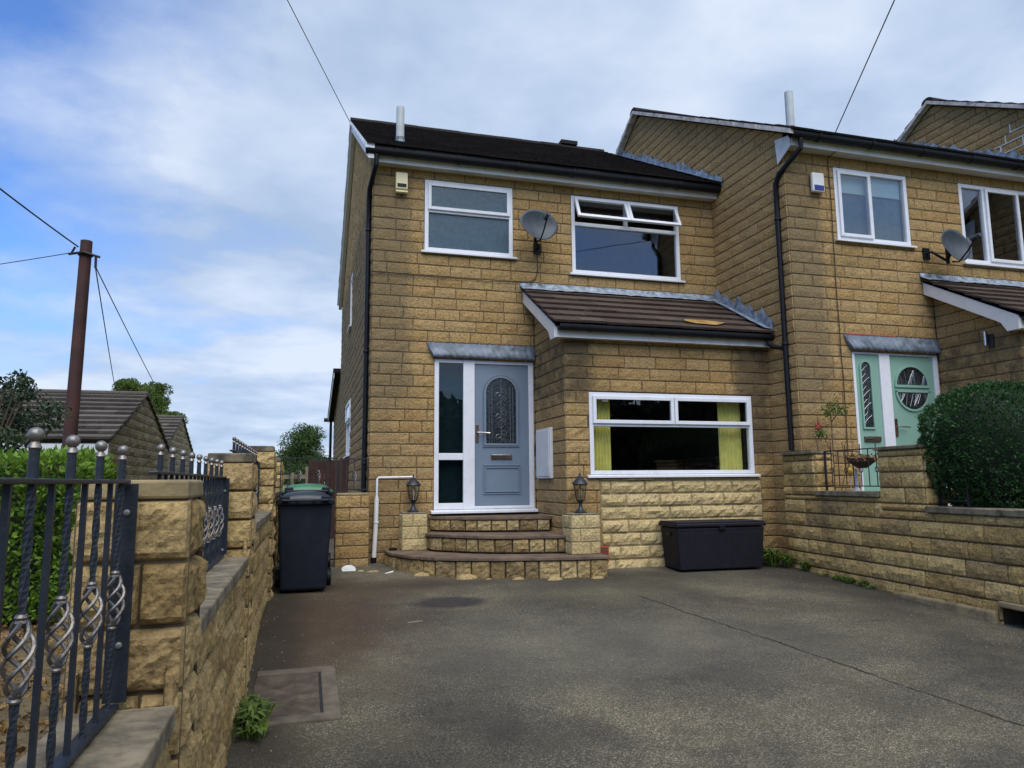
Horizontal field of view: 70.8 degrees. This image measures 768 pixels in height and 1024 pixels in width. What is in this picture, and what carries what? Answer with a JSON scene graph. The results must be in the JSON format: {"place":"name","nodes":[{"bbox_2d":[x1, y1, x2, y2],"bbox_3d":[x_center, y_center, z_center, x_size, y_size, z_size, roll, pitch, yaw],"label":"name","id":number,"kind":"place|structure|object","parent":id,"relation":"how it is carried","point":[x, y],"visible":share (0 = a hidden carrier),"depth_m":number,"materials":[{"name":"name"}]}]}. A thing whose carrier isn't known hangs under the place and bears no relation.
{"place":"outdoors","nodes":[
{"label":"outdoors","id":0,"kind":"place"},
{"bbox_2d":[0,621,67,767],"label":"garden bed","id":1,"kind":"object","parent":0,"point":[22,738],"visible":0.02,"depth_m":2.35,"materials":[{"name":"soil"}]},
{"bbox_2d":[0,619,66,764],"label":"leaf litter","id":2,"kind":"object","parent":1,"relation":"on","point":[4,727],"visible":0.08,"depth_m":2.48,"materials":[{"name":"plant"}]},
{"bbox_2d":[0,369,71,472],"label":"tall shrub","id":3,"kind":"object","parent":1,"relation":"on","point":[10,424],"visible":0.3,"depth_m":8.01,"materials":[{"name":"green plant"}]},
{"bbox_2d":[0,444,118,624],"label":"hedge","id":4,"kind":"object","parent":1,"relation":"on","point":[17,461],"visible":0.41,"depth_m":3.55,"materials":[{"name":"green plant"}]},
{"bbox_2d":[277,539,333,565],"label":"path","id":5,"kind":"structure","parent":0,"point":[331,547],"depth_m":11.20,"materials":[{"name":"concrete"}]},
{"bbox_2d":[305,460,348,538],"bbox_3d":[-3.425,2.180,13.415,0.845,1.526,0.110,2,-8,-16],"label":"board fence","id":6,"kind":"object","parent":5,"relation":"on","point":[313,467],"visible":0.38,"depth_m":13.47,"materials":[{"name":"brown wood"}]},
{"bbox_2d":[341,565,355,570],"bbox_3d":[-1.951,2.215,8.601,0.170,0.084,0.170,2,-8,-16],"label":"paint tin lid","id":7,"kind":"object","parent":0,"point":[348,568],"visible":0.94,"depth_m":8.63,"materials":[{"name":"white plastic"}]},
{"bbox_2d":[0,0,1023,482],"label":"sky","id":8,"kind":"structure","parent":0,"point":[199,147],"materials":[{"name":"blue"}]},
{"bbox_2d":[225,561,1023,767],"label":"driveway","id":9,"kind":"structure","parent":0,"point":[959,703],"depth_m":4.70,"materials":[{"name":"grey asphalt"}]},
{"bbox_2d":[231,694,287,740],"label":"weeds","id":10,"kind":"object","parent":9,"relation":"on","point":[252,711],"visible":0.94,"depth_m":3.70,"materials":[{"name":"green plant"}]},
{"bbox_2d":[253,666,341,726],"bbox_3d":[-1.280,1.847,4.258,0.487,0.096,0.960,2,-8,-16],"label":"drain cover","id":11,"kind":"object","parent":9,"relation":"on","point":[297,690],"visible":0.78,"depth_m":4.23,"materials":[{"name":"concrete"}]},
{"bbox_2d":[275,491,334,590],"bbox_3d":[-2.164,1.633,7.506,0.580,1.015,0.704,2,-8,-16],"label":"wheelie bin","id":12,"kind":"object","parent":9,"relation":"on","point":[304,523],"visible":0.98,"depth_m":7.28,"materials":[{"name":"plastic"}]},
{"bbox_2d":[281,484,333,566],"bbox_3d":[-2.370,1.661,8.303,0.580,1.015,0.704,2,-8,-16],"label":"wheelie bin","id":13,"kind":"object","parent":9,"relation":"on","point":[311,487],"visible":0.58,"depth_m":8.12,"materials":[{"name":"plastic"}]},
{"bbox_2d":[384,514,609,580],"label":"front steps","id":14,"kind":"structure","parent":9,"relation":"on","point":[487,546],"depth_m":8.56,"materials":[{"name":"stone"}]},
{"bbox_2d":[399,512,426,550],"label":"lantern plinth","id":15,"kind":"structure","parent":14,"relation":"on","point":[412,530],"depth_m":9.12,"materials":[{"name":"stone"}]},
{"bbox_2d":[406,475,420,511],"bbox_3d":[-1.278,1.416,9.325,0.208,0.483,0.205,2,-8,-16],"label":"garden lantern","id":16,"kind":"object","parent":15,"relation":"on","point":[413,481],"visible":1,"depth_m":9.29,"materials":[{"name":"paint"}]},
{"bbox_2d":[562,512,600,554],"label":"lantern plinth","id":17,"kind":"structure","parent":14,"relation":"on","point":[581,531],"depth_m":8.45,"materials":[{"name":"stone"}]},
{"bbox_2d":[572,472,587,512],"bbox_3d":[0.821,1.309,8.673,0.208,0.483,0.205,2,-8,-16],"label":"garden lantern","id":18,"kind":"object","parent":17,"relation":"on","point":[579,480],"visible":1,"depth_m":8.63,"materials":[{"name":"grey metal"}]},
{"bbox_2d":[237,571,1022,762],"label":"loose grit","id":19,"kind":"object","parent":9,"relation":"on","point":[638,621],"visible":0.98,"depth_m":5.55,"materials":[{"name":"grey gravel"}]},
{"bbox_2d":[658,519,765,570],"bbox_3d":[2.482,1.977,8.908,1.226,0.568,0.546,2,-8,-16],"label":"storage box","id":20,"kind":"object","parent":9,"relation":"on","point":[706,544],"visible":1,"depth_m":8.70,"materials":[{"name":"plastic"}]},
{"bbox_2d":[763,546,811,570],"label":"weeds","id":21,"kind":"object","parent":9,"relation":"on","point":[772,556],"visible":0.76,"depth_m":8.96,"materials":[{"name":"green plant"}]},
{"bbox_2d":[818,573,876,589],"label":"weeds","id":22,"kind":"object","parent":9,"relation":"on","point":[847,579],"visible":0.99,"depth_m":7.88,"materials":[{"name":"green plant"}]},
{"bbox_2d":[893,97,1023,338],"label":"terraced house","id":23,"kind":"structure","parent":0,"point":[996,128],"depth_m":12.91,"materials":[{"name":"stone"}]},
{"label":"front garden","id":24,"kind":"structure","parent":0,"visible":0},
{"bbox_2d":[812,393,850,489],"bbox_3d":[3.973,0.842,8.902,0.547,1.487,0.296,2,-8,-16],"label":"climbing rose","id":25,"kind":"object","parent":24,"relation":"on","point":[820,433],"visible":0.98,"depth_m":8.94,"materials":[{"name":"green plant"}]},
{"bbox_2d":[914,380,1023,508],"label":"clipped bush","id":26,"kind":"object","parent":24,"relation":"on","point":[978,436],"visible":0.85,"depth_m":6.53,"materials":[{"name":"green plant"}]},
{"bbox_3d":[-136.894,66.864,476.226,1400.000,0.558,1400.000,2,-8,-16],"label":"ground","id":27,"kind":"structure","parent":0,"visible":0},
{"bbox_2d":[62,239,100,465],"bbox_3d":[-7.284,0.392,11.999,0.462,5.762,0.270,-1,-8,6],"label":"telegraph pole","id":28,"kind":"object","parent":27,"relation":"on","point":[75,374],"visible":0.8,"depth_m":12.10,"materials":[{"name":"brown wood"}]},
{"bbox_2d":[1,253,67,263],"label":"overhead wire","id":29,"kind":"object","parent":28,"relation":"attached to","point":[34,258],"visible":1,"depth_m":12.51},
{"bbox_2d":[0,188,78,246],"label":"overhead wire","id":30,"kind":"object","parent":28,"relation":"attached to","point":[7,194],"visible":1,"depth_m":10.82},
{"bbox_2d":[95,268,114,386],"bbox_3d":[-9.557,-0.938,17.029,0.020,0.797,10.758,3,-9,-27],"label":"overhead wire","id":31,"kind":"object","parent":28,"relation":"attached to","point":[104,322],"visible":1,"depth_m":15.14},
{"bbox_2d":[96,268,153,382],"bbox_3d":[-8.455,-1.022,15.993,0.020,0.967,7.977,2,-8,-19],"label":"overhead wire","id":32,"kind":"object","parent":28,"relation":"attached to","point":[122,321],"visible":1,"depth_m":14.89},
{"bbox_2d":[0,388,169,479],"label":"stone bungalow","id":33,"kind":"object","parent":27,"relation":"on","point":[114,420],"visible":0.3,"depth_m":15.08,"materials":[{"name":"stone"}]},
{"bbox_2d":[14,446,284,767],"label":"boundary wall","id":34,"kind":"structure","parent":27,"relation":"on","point":[194,628],"depth_m":1.95,"materials":[{"name":"stone"}]},
{"bbox_2d":[0,427,138,767],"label":"railing","id":35,"kind":"object","parent":34,"relation":"on","point":[116,619],"visible":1,"depth_m":1.48,"materials":[{"name":"metal"}]},
{"bbox_2d":[148,444,229,571],"bbox_3d":[-1.394,0.586,3.197,0.057,0.545,2.060,2,-8,-16],"label":"railing","id":36,"kind":"object","parent":34,"relation":"on","point":[215,544],"visible":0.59,"depth_m":3.60,"materials":[{"name":"metal"}]},
{"bbox_2d":[230,437,259,508],"bbox_3d":[-2.127,0.772,5.766,0.057,0.560,2.494,2,-8,-16],"label":"railing","id":37,"kind":"object","parent":34,"relation":"on","point":[244,447],"visible":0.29,"depth_m":5.78,"materials":[{"name":"metal"}]},
{"bbox_2d":[277,458,336,563],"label":"side gate","id":38,"kind":"structure","parent":34,"relation":"attached to","point":[318,475],"depth_m":8.98,"materials":[{"name":"brown wood"}]},
{"bbox_2d":[111,377,188,423],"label":"broadleaf tree","id":39,"kind":"object","parent":27,"relation":"on","point":[157,391],"visible":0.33,"depth_m":40.35,"materials":[{"name":"green plant"}]},
{"bbox_2d":[157,415,194,472],"bbox_3d":[-14.759,2.944,22.537,8.060,4.050,6.337,2,-8,-16],"label":"stone bungalow","id":40,"kind":"object","parent":27,"relation":"on","point":[175,429],"visible":0.09,"depth_m":23.46,"materials":[{"name":"stone"}]},
{"bbox_2d":[168,473,324,484],"bbox_3d":[-7.993,3.220,20.355,5.900,1.400,0.110,2,-8,-16],"label":"field fence","id":41,"kind":"object","parent":27,"relation":"on","point":[292,476],"visible":0.03,"depth_m":20.85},
{"bbox_2d":[275,422,332,486],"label":"broadleaf tree","id":42,"kind":"object","parent":27,"relation":"on","point":[304,441],"visible":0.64,"depth_m":56.67,"materials":[{"name":"green plant"}]},
{"bbox_2d":[333,493,369,566],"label":"stub wall","id":43,"kind":"structure","parent":27,"relation":"on","point":[351,528],"depth_m":8.95,"materials":[{"name":"stone"}]},
{"bbox_2d":[339,458,368,492],"bbox_3d":[-2.006,1.161,9.150,0.355,0.430,0.058,2,-8,-16],"label":"railing","id":44,"kind":"object","parent":43,"relation":"on","point":[354,472],"visible":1,"depth_m":9.15,"materials":[{"name":"black metal"}]},
{"bbox_2d":[324,117,782,568],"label":"terraced house","id":45,"kind":"structure","parent":27,"relation":"on","point":[618,350],"depth_m":9.93,"materials":[{"name":"stone"}]},
{"bbox_2d":[287,0,349,121],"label":"overhead wire","id":46,"kind":"object","parent":45,"relation":"attached to","point":[316,56],"visible":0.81,"depth_m":11.70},
{"bbox_2d":[343,399,350,457],"bbox_3d":[-3.207,0.893,14.121,0.122,1.100,1.500,2,-8,-16],"label":"window","id":47,"kind":"structure","parent":45,"relation":"in","point":[347,409],"depth_m":14.34,"materials":[{"name":"white plastic"}]},
{"bbox_2d":[347,273,352,332],"bbox_3d":[-3.193,-1.616,14.333,0.122,1.110,0.700,2,-8,-16],"label":"window","id":48,"kind":"structure","parent":45,"relation":"in","point":[348,331],"depth_m":14.54,"materials":[{"name":"white plastic"}]},
{"bbox_2d":[371,476,414,563],"bbox_3d":[-1.537,1.758,9.329,0.560,1.138,0.072,2,-8,-18],"label":"waste pipe","id":49,"kind":"object","parent":45,"relation":"attached to","point":[375,529],"visible":0.87,"depth_m":9.24,"materials":[{"name":"white plastic"}]},
{"bbox_2d":[395,106,405,146],"bbox_3d":[-1.613,-3.664,10.376,0.351,0.675,0.335,6,-10,-39],"label":"flue pipe","id":50,"kind":"object","parent":45,"relation":"on","point":[399,123],"visible":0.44,"depth_m":10.34,"materials":[{"name":"silver metal"}]},
{"bbox_2d":[395,172,407,193],"bbox_3d":[-1.524,-2.784,9.949,0.174,0.294,0.075,2,-8,-16],"label":"alarm box","id":51,"kind":"object","parent":45,"relation":"attached to","point":[401,182],"visible":1,"depth_m":9.92,"materials":[{"name":"beige plastic"}]},
{"bbox_2d":[397,183,406,186],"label":"label","id":52,"kind":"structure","parent":51,"relation":"in","point":[398,184],"depth_m":9.91,"materials":[{"name":"black plastic"}]},
{"bbox_2d":[368,255,537,390],"bbox_3d":[-0.763,-0.909,9.970,2.376,2.080,0.052,2,-8,-16],"label":"aerial cable","id":53,"kind":"object","parent":45,"relation":"attached to","point":[433,277],"visible":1,"depth_m":9.85,"materials":[{"name":"black plastic"}]},
{"bbox_2d":[421,179,516,259],"bbox_3d":[-0.605,-2.326,10.220,1.375,1.072,0.122,2,-8,-16],"label":"window","id":54,"kind":"structure","parent":45,"relation":"in","point":[463,219],"depth_m":10.22,"materials":[{"name":"white plastic"}]},
{"bbox_2d":[475,364,528,505],"bbox_3d":[-0.136,0.693,9.936,0.771,1.939,0.110,2,-8,-16],"label":"door","id":55,"kind":"structure","parent":45,"relation":"in","point":[501,391],"depth_m":9.95,"materials":[{"name":"blue plastic"}]},
{"bbox_2d":[520,209,557,254],"bbox_3d":[0.425,-2.194,10.135,0.459,0.549,0.619,-4,-8,22],"label":"satellite dish","id":56,"kind":"object","parent":45,"relation":"attached to","point":[536,224],"visible":1,"depth_m":10.16,"materials":[{"name":"grey metal"}]},
{"bbox_2d":[536,427,552,478],"bbox_3d":[0.427,0.927,9.593,0.054,0.660,0.590,2,-8,-16],"label":"meter box","id":57,"kind":"object","parent":45,"relation":"attached to","point":[544,453],"visible":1,"depth_m":9.49,"materials":[{"name":"white plastic"}]},
{"bbox_2d":[536,430,549,475],"bbox_3d":[0.406,0.926,9.587,0.010,0.600,0.530,2,-8,-16],"label":"cabinet door","id":58,"kind":"structure","parent":57,"relation":"in","point":[542,437],"depth_m":9.56,"materials":[{"name":"white plastic"}]},
{"bbox_2d":[570,195,685,282],"bbox_3d":[1.747,-2.182,10.812,1.870,1.227,0.244,2,-8,-16],"label":"window","id":59,"kind":"structure","parent":45,"relation":"in","point":[627,217],"depth_m":10.83,"materials":[{"name":"white plastic"}]},
{"bbox_2d":[587,392,760,477],"bbox_3d":[2.081,0.666,9.383,2.445,1.090,0.240,2,-8,-16],"label":"window","id":60,"kind":"structure","parent":45,"relation":"in","point":[729,426],"depth_m":9.34,"materials":[{"name":"white plastic"}]},
{"bbox_2d":[612,107,1023,561],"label":"terraced house","id":61,"kind":"structure","parent":27,"relation":"on","point":[897,206],"depth_m":9.80,"materials":[{"name":"stone"}]},
{"bbox_2d":[774,90,794,135],"bbox_3d":[3.954,-3.823,10.278,0.395,0.745,0.332,6,-10,-39],"label":"flue pipe","id":62,"kind":"object","parent":61,"relation":"on","point":[789,108],"visible":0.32,"depth_m":10.27,"materials":[{"name":"silver metal"}]},
{"bbox_2d":[810,172,824,192],"bbox_3d":[4.103,-2.703,9.671,0.190,0.270,0.064,2,-8,-16],"label":"alarm box","id":63,"kind":"object","parent":61,"relation":"attached to","point":[817,182],"visible":1,"depth_m":9.64,"materials":[{"name":"white plastic"}]},
{"bbox_2d":[827,152,849,466],"bbox_3d":[4.358,-0.989,9.470,0.034,4.315,0.162,4,-9,-28],"label":"phone cable","id":64,"kind":"object","parent":61,"relation":"attached to","point":[837,302],"visible":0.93,"depth_m":9.54,"materials":[{"name":"black plastic"}]},
{"bbox_2d":[835,0,894,131],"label":"overhead wire","id":65,"kind":"object","parent":61,"relation":"on","point":[866,62],"visible":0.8,"depth_m":8.27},
{"bbox_2d":[833,167,917,248],"bbox_3d":[4.973,-2.422,9.965,1.320,1.055,0.157,2,-8,-16],"label":"window","id":66,"kind":"structure","parent":61,"relation":"in","point":[865,219],"depth_m":10.01,"materials":[{"name":"white plastic"}]},
{"bbox_2d":[889,356,936,445],"bbox_3d":[5.436,0.596,9.661,0.729,1.959,0.110,2,-8,-16],"label":"door","id":67,"kind":"structure","parent":61,"relation":"in","point":[912,383],"depth_m":9.71,"materials":[{"name":"green plastic"}]},
{"bbox_2d":[922,229,980,263],"bbox_3d":[5.973,-1.883,9.797,0.633,0.483,0.486,-3,-8,21],"label":"satellite dish","id":68,"kind":"object","parent":61,"relation":"attached to","point":[956,245],"visible":1,"depth_m":9.88,"materials":[{"name":"grey metal"}]},
{"bbox_2d":[983,331,994,348],"bbox_3d":[6.074,-0.563,9.169,0.121,0.220,0.054,-8,-11,44],"label":"wall light","id":69,"kind":"object","parent":61,"relation":"attached to","point":[990,343],"visible":1,"depth_m":9.16,"materials":[{"name":"black metal"}]},
{"bbox_2d":[957,183,1023,269],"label":"window","id":70,"kind":"structure","parent":61,"relation":"in","point":[984,212],"depth_m":10.50,"materials":[{"name":"white plastic"}]},
{"bbox_2d":[779,444,1023,623],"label":"retaining wall","id":71,"kind":"structure","parent":27,"relation":"on","point":[902,533],"depth_m":7.13,"materials":[{"name":"stone"}]},
{"bbox_2d":[823,443,879,490],"bbox_3d":[3.854,0.946,8.130,0.020,0.520,1.020,1,-8,-12],"label":"railing","id":72,"kind":"object","parent":71,"relation":"on","point":[825,469],"visible":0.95,"depth_m":8.24,"materials":[{"name":"black metal"}]},
{"bbox_2d":[843,453,877,467],"bbox_3d":[3.933,0.860,8.085,0.383,0.168,0.448,2,-8,-16],"label":"hanging basket","id":73,"kind":"object","parent":72,"relation":"hanging from","point":[856,461],"visible":0.94,"depth_m":8.00,"materials":[{"name":"brown wicker"}]},
{"bbox_2d":[847,467,860,490],"bbox_3d":[3.928,1.094,8.287,0.082,0.268,0.170,2,-8,-16],"label":"garden ornament","id":74,"kind":"object","parent":71,"relation":"on","point":[850,472],"visible":0.92,"depth_m":8.24,"materials":[{"name":"white ceramic"}]},
{"bbox_2d":[935,457,970,507],"bbox_3d":[4.136,0.893,6.764,0.020,0.515,0.360,1,-8,-12],"label":"railing","id":75,"kind":"object","parent":71,"relation":"on","point":[968,500],"visible":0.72,"depth_m":6.73,"materials":[{"name":"black metal"}]}
]}

